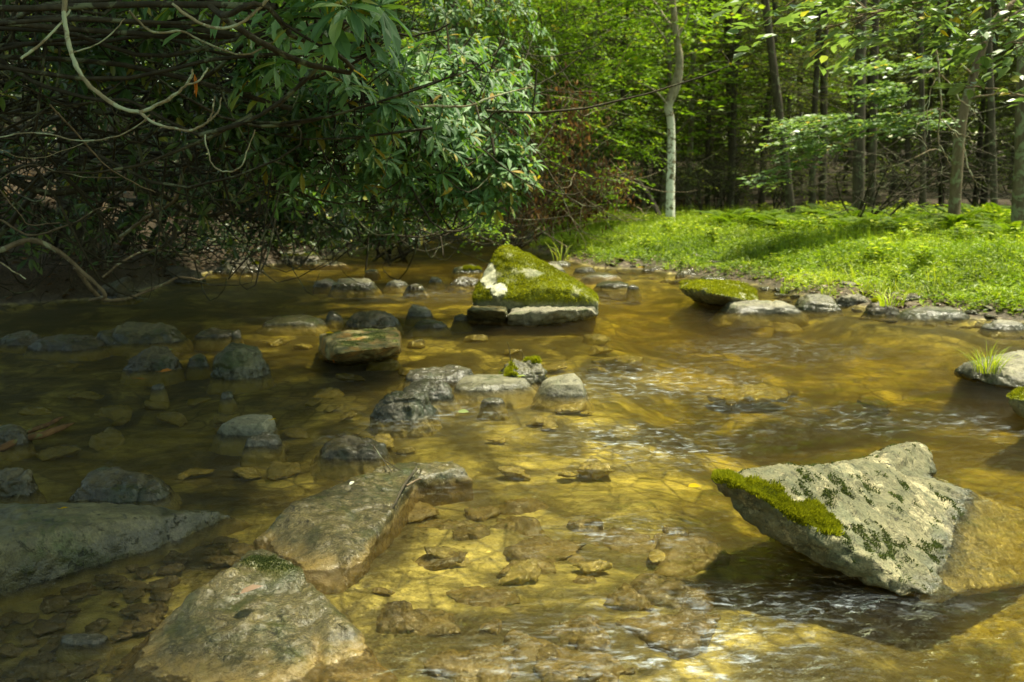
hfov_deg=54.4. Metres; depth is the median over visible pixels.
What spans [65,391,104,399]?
cobble
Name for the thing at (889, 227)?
fern
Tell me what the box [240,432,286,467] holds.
rock
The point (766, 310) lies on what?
rock
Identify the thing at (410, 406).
rock
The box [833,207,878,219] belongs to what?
fern
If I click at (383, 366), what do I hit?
cobble
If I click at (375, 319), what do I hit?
rock
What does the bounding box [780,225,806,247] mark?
herb
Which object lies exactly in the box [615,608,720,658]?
cobble
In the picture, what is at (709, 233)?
herb
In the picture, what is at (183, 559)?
cobble
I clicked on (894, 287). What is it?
grass tuft
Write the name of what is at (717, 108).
hemlock tree
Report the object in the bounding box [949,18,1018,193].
hemlock tree
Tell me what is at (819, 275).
grass tuft
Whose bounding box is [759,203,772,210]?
herb
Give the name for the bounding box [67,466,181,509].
rock
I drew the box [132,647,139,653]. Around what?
cobble
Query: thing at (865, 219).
fern
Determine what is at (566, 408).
cobble
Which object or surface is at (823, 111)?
dark tree
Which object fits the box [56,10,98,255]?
dark tree
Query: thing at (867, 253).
herb
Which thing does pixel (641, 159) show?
broadleaf sapling
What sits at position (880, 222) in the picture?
herb
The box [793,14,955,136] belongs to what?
broadleaf sapling
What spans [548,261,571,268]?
rock
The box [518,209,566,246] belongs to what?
stick
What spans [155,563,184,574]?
cobble
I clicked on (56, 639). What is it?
cobble
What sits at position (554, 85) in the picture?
hemlock tree
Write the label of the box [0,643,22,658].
cobble
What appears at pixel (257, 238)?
bank shrub
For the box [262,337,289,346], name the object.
cobble
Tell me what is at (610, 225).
herb
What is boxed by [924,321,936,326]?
shore stone
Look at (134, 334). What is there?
rock
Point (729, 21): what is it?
dark tree
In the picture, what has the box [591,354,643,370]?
cobble
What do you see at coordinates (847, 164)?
hemlock tree
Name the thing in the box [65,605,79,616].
cobble
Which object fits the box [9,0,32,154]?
dark tree
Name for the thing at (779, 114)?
dark tree
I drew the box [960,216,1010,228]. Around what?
fern
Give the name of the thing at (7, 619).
cobble
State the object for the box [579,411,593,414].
cobble
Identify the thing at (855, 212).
fern
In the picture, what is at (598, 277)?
rock
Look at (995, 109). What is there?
hemlock tree
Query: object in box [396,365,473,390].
rock
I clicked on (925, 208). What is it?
fern
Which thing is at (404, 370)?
cobble
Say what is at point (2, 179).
shade tree
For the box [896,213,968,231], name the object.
fern
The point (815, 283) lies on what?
herb
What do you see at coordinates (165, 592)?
cobble
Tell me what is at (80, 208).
rhododendron bush
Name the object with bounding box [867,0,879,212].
dark tree
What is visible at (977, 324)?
shore stone
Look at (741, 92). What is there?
hemlock tree
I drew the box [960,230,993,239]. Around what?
fern
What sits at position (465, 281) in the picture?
rock
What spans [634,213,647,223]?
herb
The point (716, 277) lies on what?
rock
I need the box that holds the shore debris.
[531,239,1023,318]
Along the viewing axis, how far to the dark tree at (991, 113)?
19.53 m
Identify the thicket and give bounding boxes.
[466,14,695,251]
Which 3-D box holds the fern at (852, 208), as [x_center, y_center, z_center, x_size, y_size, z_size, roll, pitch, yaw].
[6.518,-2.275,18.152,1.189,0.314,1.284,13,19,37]
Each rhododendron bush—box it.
[0,0,305,303]
[0,0,449,278]
[0,0,490,301]
[0,0,728,295]
[22,5,603,272]
[41,0,527,285]
[138,0,661,246]
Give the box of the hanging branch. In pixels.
[915,4,978,185]
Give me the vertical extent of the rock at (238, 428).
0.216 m
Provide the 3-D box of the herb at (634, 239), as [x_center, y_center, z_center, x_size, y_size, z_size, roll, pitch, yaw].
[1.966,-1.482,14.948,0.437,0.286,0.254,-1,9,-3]
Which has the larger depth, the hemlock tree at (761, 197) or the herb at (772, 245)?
the hemlock tree at (761, 197)
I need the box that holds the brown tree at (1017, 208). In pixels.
[1011,0,1023,228]
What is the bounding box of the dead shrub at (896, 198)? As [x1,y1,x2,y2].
[761,62,1015,221]
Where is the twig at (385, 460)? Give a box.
[373,446,402,472]
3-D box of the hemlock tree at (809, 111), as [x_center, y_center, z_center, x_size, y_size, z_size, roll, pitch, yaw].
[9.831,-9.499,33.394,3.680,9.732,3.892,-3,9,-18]
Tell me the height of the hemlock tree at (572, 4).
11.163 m
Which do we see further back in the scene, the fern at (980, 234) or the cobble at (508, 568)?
the fern at (980, 234)
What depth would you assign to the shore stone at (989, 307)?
8.77 m
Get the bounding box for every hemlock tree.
[0,14,55,149]
[0,15,58,153]
[132,0,209,149]
[306,0,437,171]
[370,0,437,146]
[398,0,527,146]
[495,0,643,198]
[525,0,607,186]
[553,0,692,211]
[561,2,660,198]
[593,0,719,199]
[629,0,721,194]
[631,0,714,187]
[632,0,781,210]
[632,0,835,210]
[651,1,756,199]
[659,0,800,196]
[675,0,811,198]
[675,0,868,209]
[679,5,771,191]
[720,0,899,208]
[741,0,852,202]
[747,0,850,194]
[749,1,852,197]
[772,0,919,193]
[808,0,942,201]
[817,0,931,189]
[830,1,982,210]
[834,1,957,196]
[844,0,1017,209]
[878,0,1011,203]
[896,0,1018,207]
[897,0,1018,204]
[939,15,1018,180]
[942,3,1018,192]
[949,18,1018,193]
[962,24,1014,188]
[967,0,1015,189]
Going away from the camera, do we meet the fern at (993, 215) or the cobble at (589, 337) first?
the cobble at (589, 337)
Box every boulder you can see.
[0,502,251,611]
[471,244,598,331]
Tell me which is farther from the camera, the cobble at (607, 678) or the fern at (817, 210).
the fern at (817, 210)
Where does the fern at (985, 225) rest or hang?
on the ground at (662, 319)
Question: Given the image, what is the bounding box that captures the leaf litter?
[0,153,713,299]
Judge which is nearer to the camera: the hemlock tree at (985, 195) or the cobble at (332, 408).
the cobble at (332, 408)
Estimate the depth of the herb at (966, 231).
12.64 m
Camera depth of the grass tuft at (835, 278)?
10.47 m
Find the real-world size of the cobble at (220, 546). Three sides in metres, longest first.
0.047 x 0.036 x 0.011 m
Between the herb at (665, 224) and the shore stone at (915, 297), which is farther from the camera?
the herb at (665, 224)
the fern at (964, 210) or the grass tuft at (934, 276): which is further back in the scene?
the fern at (964, 210)
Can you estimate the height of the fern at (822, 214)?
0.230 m
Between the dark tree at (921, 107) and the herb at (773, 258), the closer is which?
the herb at (773, 258)
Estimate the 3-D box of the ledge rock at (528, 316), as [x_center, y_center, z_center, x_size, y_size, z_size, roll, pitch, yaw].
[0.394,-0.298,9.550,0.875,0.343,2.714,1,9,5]
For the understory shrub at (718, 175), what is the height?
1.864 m
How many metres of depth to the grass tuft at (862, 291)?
9.75 m
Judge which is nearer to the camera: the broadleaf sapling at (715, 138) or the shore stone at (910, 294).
the shore stone at (910, 294)
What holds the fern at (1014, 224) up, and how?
on the ground at (662, 319)
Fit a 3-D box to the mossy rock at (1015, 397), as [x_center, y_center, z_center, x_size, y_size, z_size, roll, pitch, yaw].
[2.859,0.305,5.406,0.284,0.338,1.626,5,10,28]
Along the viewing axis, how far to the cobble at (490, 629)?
2.74 m
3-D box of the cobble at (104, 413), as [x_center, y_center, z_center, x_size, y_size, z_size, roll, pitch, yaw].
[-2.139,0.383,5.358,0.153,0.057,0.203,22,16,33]
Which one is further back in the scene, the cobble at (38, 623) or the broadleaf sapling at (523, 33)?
the broadleaf sapling at (523, 33)
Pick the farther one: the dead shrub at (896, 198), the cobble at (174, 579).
the dead shrub at (896, 198)
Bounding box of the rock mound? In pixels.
[110,549,397,681]
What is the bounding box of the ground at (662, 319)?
[0,113,1023,681]
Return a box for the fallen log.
[636,179,661,217]
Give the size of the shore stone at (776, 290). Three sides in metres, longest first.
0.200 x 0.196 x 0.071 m
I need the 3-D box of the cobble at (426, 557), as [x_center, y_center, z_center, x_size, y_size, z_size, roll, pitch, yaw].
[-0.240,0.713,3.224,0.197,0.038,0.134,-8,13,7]
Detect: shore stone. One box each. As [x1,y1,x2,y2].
[658,279,670,282]
[669,280,680,284]
[758,287,769,290]
[774,287,790,293]
[774,293,789,297]
[778,298,792,302]
[789,295,799,298]
[839,281,854,285]
[902,293,921,297]
[902,295,919,299]
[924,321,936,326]
[964,310,976,314]
[974,322,982,327]
[980,305,993,309]
[984,315,997,317]
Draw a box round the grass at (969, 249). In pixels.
[525,194,1023,315]
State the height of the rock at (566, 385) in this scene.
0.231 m
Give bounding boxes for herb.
[579,218,598,229]
[588,214,611,229]
[606,216,622,231]
[629,233,655,247]
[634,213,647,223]
[655,217,684,231]
[664,225,677,237]
[676,205,692,215]
[676,255,686,266]
[678,221,702,233]
[701,225,719,246]
[733,201,753,208]
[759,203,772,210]
[763,253,782,263]
[764,238,777,250]
[774,219,786,232]
[774,219,796,231]
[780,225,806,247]
[796,216,817,231]
[812,214,830,229]
[812,279,827,288]
[832,203,846,212]
[852,242,886,267]
[860,236,901,261]
[862,214,897,236]
[887,268,905,286]
[893,223,918,242]
[903,239,930,256]
[904,219,918,234]
[909,240,938,265]
[916,219,941,236]
[954,221,979,241]
[966,206,983,218]
[979,210,1010,220]
[989,227,1023,243]
[1012,251,1023,270]
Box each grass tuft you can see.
[545,239,571,260]
[587,246,601,254]
[732,245,744,258]
[780,286,788,293]
[809,269,831,280]
[818,285,838,294]
[822,263,842,280]
[824,269,845,285]
[845,261,862,280]
[846,284,873,296]
[858,266,878,291]
[858,275,901,293]
[861,287,913,306]
[884,278,898,291]
[908,269,944,297]
[920,265,944,285]
[948,340,1022,373]
[975,281,1012,302]
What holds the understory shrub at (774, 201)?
on the ground at (662, 319)
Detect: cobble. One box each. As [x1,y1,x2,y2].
[0,617,12,626]
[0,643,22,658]
[0,677,18,681]
[14,612,39,623]
[14,657,48,679]
[16,628,31,639]
[18,406,52,415]
[20,636,39,646]
[31,619,66,636]
[35,445,81,460]
[35,650,55,660]
[38,641,59,652]
[39,594,69,613]
[46,660,70,680]
[47,633,66,652]
[48,613,69,621]
[55,605,80,612]
[60,585,89,600]
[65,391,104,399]
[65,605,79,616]
[70,666,93,681]
[77,582,96,589]
[84,618,110,632]
[87,629,105,635]
[88,426,124,450]
[94,404,132,420]
[104,573,129,589]
[108,602,118,607]
[111,632,132,639]
[111,666,119,673]
[112,661,126,669]
[118,580,145,589]
[118,625,131,632]
[119,603,158,615]
[122,588,145,602]
[125,564,138,572]
[127,604,150,619]
[130,622,151,633]
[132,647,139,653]
[135,566,153,578]
[138,612,161,625]
[144,400,169,409]
[144,578,169,590]
[150,589,173,600]
[150,601,168,612]
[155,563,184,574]
[157,411,187,427]
[157,613,166,617]
[160,563,183,571]
[163,550,192,564]
[164,575,180,587]
[175,472,193,479]
[177,467,213,475]
[187,396,210,406]
[199,541,212,545]
[199,555,230,564]
[201,547,221,555]
[207,560,234,567]
[213,414,240,423]
[213,536,238,544]
[214,544,224,548]
[219,555,239,565]
[225,542,254,557]
[230,467,262,479]
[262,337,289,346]
[266,461,300,480]
[281,427,308,438]
[290,343,312,349]
[305,398,321,406]
[312,387,343,398]
[323,405,341,412]
[336,373,364,381]
[338,426,367,435]
[340,410,356,419]
[366,359,401,370]
[372,587,394,594]
[374,433,393,448]
[376,600,415,633]
[394,446,415,453]
[398,367,419,375]
[402,608,460,636]
[407,339,425,348]
[407,501,438,522]
[414,551,467,570]
[417,519,470,529]
[423,644,504,681]
[424,546,471,566]
[443,586,519,607]
[452,523,490,539]
[462,650,488,676]
[463,334,487,342]
[464,505,499,521]
[476,655,520,681]
[480,618,501,634]
[484,437,507,443]
[488,516,544,536]
[496,498,548,514]
[496,559,520,577]
[497,465,530,479]
[497,558,541,585]
[498,645,515,654]
[503,534,584,573]
[503,629,562,661]
[504,349,521,354]
[525,415,555,425]
[532,539,586,560]
[533,646,634,681]
[535,643,561,660]
[541,420,557,429]
[542,620,606,649]
[543,361,567,371]
[554,400,586,413]
[557,470,577,477]
[559,615,609,652]
[566,517,603,532]
[573,559,612,574]
[573,574,596,583]
[577,457,614,479]
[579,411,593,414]
[583,334,611,346]
[584,527,655,553]
[586,366,608,373]
[588,345,612,354]
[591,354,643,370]
[596,672,618,681]
[597,357,620,364]
[603,583,653,610]
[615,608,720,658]
[630,573,715,612]
[647,532,731,578]
[648,549,664,562]
[648,613,674,616]
[662,525,688,536]
[708,383,799,406]
[745,322,803,337]
[857,396,890,414]
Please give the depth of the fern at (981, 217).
16.02 m
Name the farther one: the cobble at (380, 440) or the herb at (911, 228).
the herb at (911, 228)
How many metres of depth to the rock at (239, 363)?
5.99 m
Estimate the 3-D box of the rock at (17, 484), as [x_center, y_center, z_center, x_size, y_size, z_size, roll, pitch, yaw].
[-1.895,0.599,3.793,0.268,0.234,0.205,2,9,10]
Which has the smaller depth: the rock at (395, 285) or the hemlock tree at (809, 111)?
the rock at (395, 285)
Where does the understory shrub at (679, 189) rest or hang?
on the ground at (662, 319)
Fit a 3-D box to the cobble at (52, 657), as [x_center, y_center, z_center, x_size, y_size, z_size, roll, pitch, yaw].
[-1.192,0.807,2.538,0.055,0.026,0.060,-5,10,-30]
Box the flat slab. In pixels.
[253,461,473,594]
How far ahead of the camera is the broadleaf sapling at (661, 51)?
23.64 m
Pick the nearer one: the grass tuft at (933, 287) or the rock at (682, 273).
the grass tuft at (933, 287)
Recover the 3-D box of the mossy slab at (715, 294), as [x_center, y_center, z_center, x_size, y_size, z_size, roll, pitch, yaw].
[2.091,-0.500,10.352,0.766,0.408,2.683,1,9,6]
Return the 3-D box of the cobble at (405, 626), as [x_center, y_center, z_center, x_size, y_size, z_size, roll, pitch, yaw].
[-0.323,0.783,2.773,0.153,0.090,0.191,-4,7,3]
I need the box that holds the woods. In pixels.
[6,0,1014,161]
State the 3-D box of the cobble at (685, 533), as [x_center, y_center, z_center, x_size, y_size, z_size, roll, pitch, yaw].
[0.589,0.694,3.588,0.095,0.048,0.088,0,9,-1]
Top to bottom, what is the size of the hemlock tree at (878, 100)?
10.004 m
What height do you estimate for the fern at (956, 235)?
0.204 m
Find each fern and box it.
[687,209,748,221]
[701,216,760,227]
[702,209,752,220]
[719,212,784,227]
[746,208,798,222]
[747,215,791,228]
[755,213,815,230]
[759,215,830,228]
[792,203,843,215]
[796,210,821,219]
[798,208,839,216]
[809,217,876,231]
[811,213,843,219]
[822,209,863,220]
[828,210,878,225]
[829,216,894,231]
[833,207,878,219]
[838,220,913,235]
[839,205,880,215]
[849,214,915,223]
[862,209,905,219]
[865,212,920,226]
[873,218,942,235]
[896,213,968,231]
[899,201,931,212]
[913,227,997,237]
[914,207,938,216]
[918,208,994,231]
[923,205,993,226]
[934,226,984,233]
[937,230,999,239]
[938,203,1010,213]
[939,229,1022,241]
[953,223,1012,235]
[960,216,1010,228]
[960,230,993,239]
[971,202,1010,217]
[972,214,1007,223]
[979,213,1010,224]
[984,221,1023,240]
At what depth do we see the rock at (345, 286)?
11.08 m
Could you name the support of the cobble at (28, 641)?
on the ground at (662, 319)
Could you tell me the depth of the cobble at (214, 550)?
3.28 m
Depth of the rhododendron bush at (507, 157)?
8.41 m
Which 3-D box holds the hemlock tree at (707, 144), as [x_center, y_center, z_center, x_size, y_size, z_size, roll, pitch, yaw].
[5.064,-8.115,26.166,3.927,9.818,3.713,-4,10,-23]
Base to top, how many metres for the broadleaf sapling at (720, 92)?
8.177 m
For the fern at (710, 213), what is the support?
on the ground at (662, 319)
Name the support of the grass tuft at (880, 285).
on the ground at (662, 319)
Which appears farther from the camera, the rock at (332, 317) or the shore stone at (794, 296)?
the shore stone at (794, 296)
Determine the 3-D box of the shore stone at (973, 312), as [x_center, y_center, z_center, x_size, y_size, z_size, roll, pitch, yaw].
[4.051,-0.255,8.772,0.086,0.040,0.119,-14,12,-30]
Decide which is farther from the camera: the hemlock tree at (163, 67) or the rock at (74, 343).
the hemlock tree at (163, 67)
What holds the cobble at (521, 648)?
on the ground at (662, 319)
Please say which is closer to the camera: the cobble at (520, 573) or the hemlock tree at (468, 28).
the cobble at (520, 573)
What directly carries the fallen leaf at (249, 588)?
on the rock mound
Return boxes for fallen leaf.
[231,584,261,594]
[456,409,467,412]
[686,483,699,486]
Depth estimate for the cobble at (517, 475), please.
4.23 m
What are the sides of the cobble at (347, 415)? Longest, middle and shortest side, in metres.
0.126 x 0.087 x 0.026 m
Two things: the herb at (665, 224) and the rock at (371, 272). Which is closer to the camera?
the rock at (371, 272)
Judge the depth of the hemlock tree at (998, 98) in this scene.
25.44 m
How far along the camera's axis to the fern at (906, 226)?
14.05 m
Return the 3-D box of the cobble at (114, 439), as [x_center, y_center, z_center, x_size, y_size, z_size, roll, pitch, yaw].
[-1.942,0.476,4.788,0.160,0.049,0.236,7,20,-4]
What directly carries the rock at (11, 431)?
on the ground at (662, 319)
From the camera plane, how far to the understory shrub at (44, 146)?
21.66 m
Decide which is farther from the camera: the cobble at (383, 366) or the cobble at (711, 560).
the cobble at (383, 366)
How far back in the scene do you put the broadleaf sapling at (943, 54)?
44.64 m
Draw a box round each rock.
[0,330,42,353]
[0,423,36,460]
[0,467,46,503]
[23,334,110,361]
[53,633,115,665]
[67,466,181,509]
[93,277,142,304]
[96,321,193,356]
[120,346,185,386]
[149,384,170,405]
[165,265,206,286]
[185,353,211,379]
[192,327,232,350]
[206,342,275,394]
[208,414,279,455]
[212,256,266,276]
[218,391,237,412]
[231,330,243,343]
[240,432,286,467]
[256,314,329,335]
[281,249,325,266]
[301,261,352,269]
[310,435,394,480]
[311,278,334,293]
[318,327,400,365]
[325,311,344,328]
[327,278,382,297]
[341,310,403,335]
[364,269,381,279]
[370,388,441,437]
[383,280,408,293]
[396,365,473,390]
[403,283,428,297]
[403,378,461,416]
[405,304,433,325]
[408,319,452,337]
[427,277,444,289]
[445,276,477,293]
[449,264,482,278]
[450,314,472,331]
[452,374,535,408]
[466,305,507,325]
[476,397,508,420]
[499,355,547,391]
[506,306,598,327]
[530,373,594,412]
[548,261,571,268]
[548,263,566,273]
[573,267,595,275]
[579,272,624,284]
[593,281,628,299]
[624,284,641,301]
[640,265,667,273]
[675,269,695,279]
[699,275,727,279]
[709,300,809,329]
[794,293,844,319]
[835,293,867,309]
[861,297,899,319]
[895,306,969,325]
[954,350,1023,389]
[977,319,1023,339]
[1006,386,1023,418]
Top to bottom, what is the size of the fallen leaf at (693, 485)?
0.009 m
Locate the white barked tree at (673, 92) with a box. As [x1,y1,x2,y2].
[583,0,733,221]
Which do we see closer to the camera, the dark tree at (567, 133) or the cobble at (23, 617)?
the cobble at (23, 617)
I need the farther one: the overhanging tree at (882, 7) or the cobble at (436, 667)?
the overhanging tree at (882, 7)
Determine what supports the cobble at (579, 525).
on the ground at (662, 319)
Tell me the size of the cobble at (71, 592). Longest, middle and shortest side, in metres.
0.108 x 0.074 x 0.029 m
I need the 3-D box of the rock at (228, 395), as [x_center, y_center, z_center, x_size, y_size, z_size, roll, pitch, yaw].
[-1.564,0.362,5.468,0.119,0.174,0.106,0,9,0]
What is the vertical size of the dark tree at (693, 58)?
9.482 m
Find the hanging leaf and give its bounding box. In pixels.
[194,74,197,96]
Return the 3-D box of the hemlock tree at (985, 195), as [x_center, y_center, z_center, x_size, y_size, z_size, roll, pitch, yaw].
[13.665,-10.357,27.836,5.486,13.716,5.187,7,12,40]
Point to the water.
(620, 543)
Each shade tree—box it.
[0,120,4,204]
[107,13,128,156]
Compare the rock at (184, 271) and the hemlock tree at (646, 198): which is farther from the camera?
the hemlock tree at (646, 198)
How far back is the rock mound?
2.50 m
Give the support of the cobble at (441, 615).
on the ground at (662, 319)
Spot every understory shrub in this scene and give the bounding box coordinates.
[9,125,56,153]
[566,121,802,201]
[575,130,769,214]
[598,127,778,210]
[614,151,779,213]
[664,145,795,209]
[675,130,806,208]
[703,137,834,210]
[705,138,847,211]
[816,135,940,209]
[816,155,943,201]
[918,151,1011,208]
[969,147,1013,202]
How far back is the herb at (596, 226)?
20.46 m
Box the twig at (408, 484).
[405,478,420,486]
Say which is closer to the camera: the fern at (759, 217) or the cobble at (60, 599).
the cobble at (60, 599)
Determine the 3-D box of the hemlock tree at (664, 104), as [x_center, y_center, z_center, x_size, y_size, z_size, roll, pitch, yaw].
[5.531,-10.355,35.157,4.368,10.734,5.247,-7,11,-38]
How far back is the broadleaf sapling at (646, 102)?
29.97 m
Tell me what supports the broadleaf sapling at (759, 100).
on the ground at (662, 319)
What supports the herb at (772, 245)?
on the ground at (662, 319)
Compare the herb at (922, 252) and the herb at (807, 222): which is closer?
the herb at (922, 252)
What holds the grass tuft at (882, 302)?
on the ground at (662, 319)
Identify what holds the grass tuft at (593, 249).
on the ground at (662, 319)
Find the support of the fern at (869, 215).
on the ground at (662, 319)
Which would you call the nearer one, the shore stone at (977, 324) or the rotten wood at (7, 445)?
the rotten wood at (7, 445)
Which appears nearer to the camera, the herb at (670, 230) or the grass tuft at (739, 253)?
the grass tuft at (739, 253)
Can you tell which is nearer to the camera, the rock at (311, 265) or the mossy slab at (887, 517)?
the mossy slab at (887, 517)
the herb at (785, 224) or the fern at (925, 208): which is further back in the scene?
the fern at (925, 208)
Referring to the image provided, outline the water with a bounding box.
[0,233,1023,681]
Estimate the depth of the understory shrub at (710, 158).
25.34 m
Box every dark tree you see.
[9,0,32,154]
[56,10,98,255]
[442,0,458,241]
[558,12,575,205]
[608,1,622,202]
[685,0,697,208]
[723,0,739,206]
[761,0,795,214]
[818,9,827,205]
[852,0,866,210]
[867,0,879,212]
[917,5,926,212]
[984,0,997,205]
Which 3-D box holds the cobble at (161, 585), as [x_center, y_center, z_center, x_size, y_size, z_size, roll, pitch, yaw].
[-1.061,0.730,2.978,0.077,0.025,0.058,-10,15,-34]
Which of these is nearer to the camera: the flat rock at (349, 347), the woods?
the flat rock at (349, 347)
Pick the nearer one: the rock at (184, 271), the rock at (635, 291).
the rock at (635, 291)
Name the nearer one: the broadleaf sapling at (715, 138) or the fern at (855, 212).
the fern at (855, 212)
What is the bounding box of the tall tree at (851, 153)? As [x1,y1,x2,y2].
[811,0,946,163]
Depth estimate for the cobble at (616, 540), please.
3.46 m
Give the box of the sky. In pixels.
[11,2,1017,142]
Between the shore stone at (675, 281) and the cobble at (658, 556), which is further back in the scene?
the shore stone at (675, 281)
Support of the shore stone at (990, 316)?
on the ground at (662, 319)
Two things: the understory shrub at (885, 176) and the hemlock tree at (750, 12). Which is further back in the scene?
the hemlock tree at (750, 12)
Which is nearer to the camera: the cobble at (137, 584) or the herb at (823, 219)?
the cobble at (137, 584)
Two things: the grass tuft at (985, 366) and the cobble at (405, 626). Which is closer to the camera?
the cobble at (405, 626)
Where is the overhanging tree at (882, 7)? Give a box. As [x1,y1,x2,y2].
[711,0,1023,107]
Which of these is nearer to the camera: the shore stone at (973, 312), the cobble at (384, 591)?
the cobble at (384, 591)
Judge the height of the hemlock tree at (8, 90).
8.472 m
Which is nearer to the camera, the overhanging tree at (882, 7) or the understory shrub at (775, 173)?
the overhanging tree at (882, 7)
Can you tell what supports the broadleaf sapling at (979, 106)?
on the ground at (662, 319)
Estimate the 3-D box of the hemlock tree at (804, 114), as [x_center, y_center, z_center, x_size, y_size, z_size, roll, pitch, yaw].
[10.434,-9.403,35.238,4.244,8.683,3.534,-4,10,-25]
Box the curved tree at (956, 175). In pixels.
[736,0,1017,221]
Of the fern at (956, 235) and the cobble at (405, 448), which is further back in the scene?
the fern at (956, 235)
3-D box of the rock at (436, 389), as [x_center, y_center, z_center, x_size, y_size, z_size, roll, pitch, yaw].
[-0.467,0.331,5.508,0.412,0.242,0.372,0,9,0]
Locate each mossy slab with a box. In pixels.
[679,278,758,309]
[710,440,1023,603]
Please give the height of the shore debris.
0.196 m
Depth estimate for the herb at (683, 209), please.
22.77 m
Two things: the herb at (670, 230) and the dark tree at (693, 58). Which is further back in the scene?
the dark tree at (693, 58)
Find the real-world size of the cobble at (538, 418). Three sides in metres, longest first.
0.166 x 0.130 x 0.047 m
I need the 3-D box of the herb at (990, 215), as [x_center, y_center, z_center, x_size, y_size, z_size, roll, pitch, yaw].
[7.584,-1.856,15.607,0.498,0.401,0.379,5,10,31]
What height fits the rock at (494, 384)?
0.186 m
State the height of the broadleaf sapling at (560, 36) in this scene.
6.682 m
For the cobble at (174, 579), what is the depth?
3.02 m
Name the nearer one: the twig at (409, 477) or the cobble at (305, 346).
the twig at (409, 477)
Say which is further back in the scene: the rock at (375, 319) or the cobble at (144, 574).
the rock at (375, 319)
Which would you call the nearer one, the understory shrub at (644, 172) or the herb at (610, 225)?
the herb at (610, 225)
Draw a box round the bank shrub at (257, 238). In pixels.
[98,128,534,266]
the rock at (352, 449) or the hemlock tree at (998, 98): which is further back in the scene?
the hemlock tree at (998, 98)
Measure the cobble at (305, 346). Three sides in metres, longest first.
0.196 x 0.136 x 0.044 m
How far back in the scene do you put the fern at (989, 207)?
16.57 m
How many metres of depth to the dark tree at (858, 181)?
19.53 m
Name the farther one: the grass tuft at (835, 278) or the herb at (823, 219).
the herb at (823, 219)
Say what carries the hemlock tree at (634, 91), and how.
on the ground at (662, 319)
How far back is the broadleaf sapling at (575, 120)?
35.32 m
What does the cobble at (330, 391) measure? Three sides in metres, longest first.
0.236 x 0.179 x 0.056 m
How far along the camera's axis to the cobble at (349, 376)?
6.31 m
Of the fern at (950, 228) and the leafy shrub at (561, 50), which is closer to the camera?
the fern at (950, 228)
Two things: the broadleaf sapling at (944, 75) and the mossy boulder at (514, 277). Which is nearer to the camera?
the mossy boulder at (514, 277)
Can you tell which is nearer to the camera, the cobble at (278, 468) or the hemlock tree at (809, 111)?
the cobble at (278, 468)
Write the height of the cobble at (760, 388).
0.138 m
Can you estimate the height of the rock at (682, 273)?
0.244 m
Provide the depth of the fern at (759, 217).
16.11 m
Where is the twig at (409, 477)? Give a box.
[391,468,416,508]
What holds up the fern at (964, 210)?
on the ground at (662, 319)
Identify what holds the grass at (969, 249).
on the ground at (662, 319)
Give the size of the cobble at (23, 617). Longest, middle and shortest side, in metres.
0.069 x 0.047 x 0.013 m
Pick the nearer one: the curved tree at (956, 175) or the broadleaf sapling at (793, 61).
the curved tree at (956, 175)
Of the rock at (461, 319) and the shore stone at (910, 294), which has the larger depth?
the shore stone at (910, 294)
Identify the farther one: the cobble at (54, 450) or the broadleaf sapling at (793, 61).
the broadleaf sapling at (793, 61)
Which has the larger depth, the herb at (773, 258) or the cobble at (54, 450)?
the herb at (773, 258)
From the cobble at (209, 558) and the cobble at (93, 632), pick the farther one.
the cobble at (209, 558)
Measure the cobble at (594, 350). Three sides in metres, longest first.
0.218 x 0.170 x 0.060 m
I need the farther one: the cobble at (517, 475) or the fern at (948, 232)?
the fern at (948, 232)
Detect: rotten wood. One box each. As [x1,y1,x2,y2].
[0,422,74,451]
[26,416,63,432]
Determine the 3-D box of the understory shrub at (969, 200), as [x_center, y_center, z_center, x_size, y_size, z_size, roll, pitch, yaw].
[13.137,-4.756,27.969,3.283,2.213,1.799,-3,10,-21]
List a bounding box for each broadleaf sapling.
[367,0,547,75]
[381,0,572,91]
[400,0,587,125]
[401,0,610,212]
[403,1,602,147]
[414,0,641,170]
[463,0,759,210]
[466,0,612,123]
[478,0,663,177]
[492,0,697,202]
[506,0,810,211]
[512,27,656,158]
[540,0,761,209]
[544,15,713,194]
[571,0,761,155]
[582,5,712,188]
[625,19,807,204]
[633,4,786,145]
[651,13,798,157]
[661,0,852,176]
[687,0,812,170]
[688,0,901,177]
[696,3,854,138]
[760,0,1014,184]
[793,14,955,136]
[803,0,962,139]
[865,1,1014,177]
[868,0,1016,179]
[881,5,1011,125]
[926,41,1012,168]
[936,12,1015,151]
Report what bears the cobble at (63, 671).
on the ground at (662, 319)
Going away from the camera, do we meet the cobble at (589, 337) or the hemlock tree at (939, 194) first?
the cobble at (589, 337)
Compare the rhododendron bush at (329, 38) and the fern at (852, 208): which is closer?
the rhododendron bush at (329, 38)
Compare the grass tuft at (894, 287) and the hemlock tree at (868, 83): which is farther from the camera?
the hemlock tree at (868, 83)
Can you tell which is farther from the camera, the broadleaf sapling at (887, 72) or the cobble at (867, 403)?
the broadleaf sapling at (887, 72)
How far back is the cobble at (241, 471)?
4.25 m
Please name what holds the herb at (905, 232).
on the ground at (662, 319)
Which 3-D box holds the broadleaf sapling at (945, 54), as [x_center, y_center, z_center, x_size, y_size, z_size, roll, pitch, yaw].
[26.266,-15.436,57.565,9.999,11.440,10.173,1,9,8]
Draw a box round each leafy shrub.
[305,160,609,263]
[401,0,697,225]
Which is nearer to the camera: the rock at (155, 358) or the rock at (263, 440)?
the rock at (263, 440)
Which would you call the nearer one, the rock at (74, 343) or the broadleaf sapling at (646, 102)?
the rock at (74, 343)
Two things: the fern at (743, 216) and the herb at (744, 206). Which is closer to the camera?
the fern at (743, 216)
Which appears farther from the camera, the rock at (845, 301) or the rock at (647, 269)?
the rock at (647, 269)
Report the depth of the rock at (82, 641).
2.52 m
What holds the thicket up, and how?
on the ground at (662, 319)

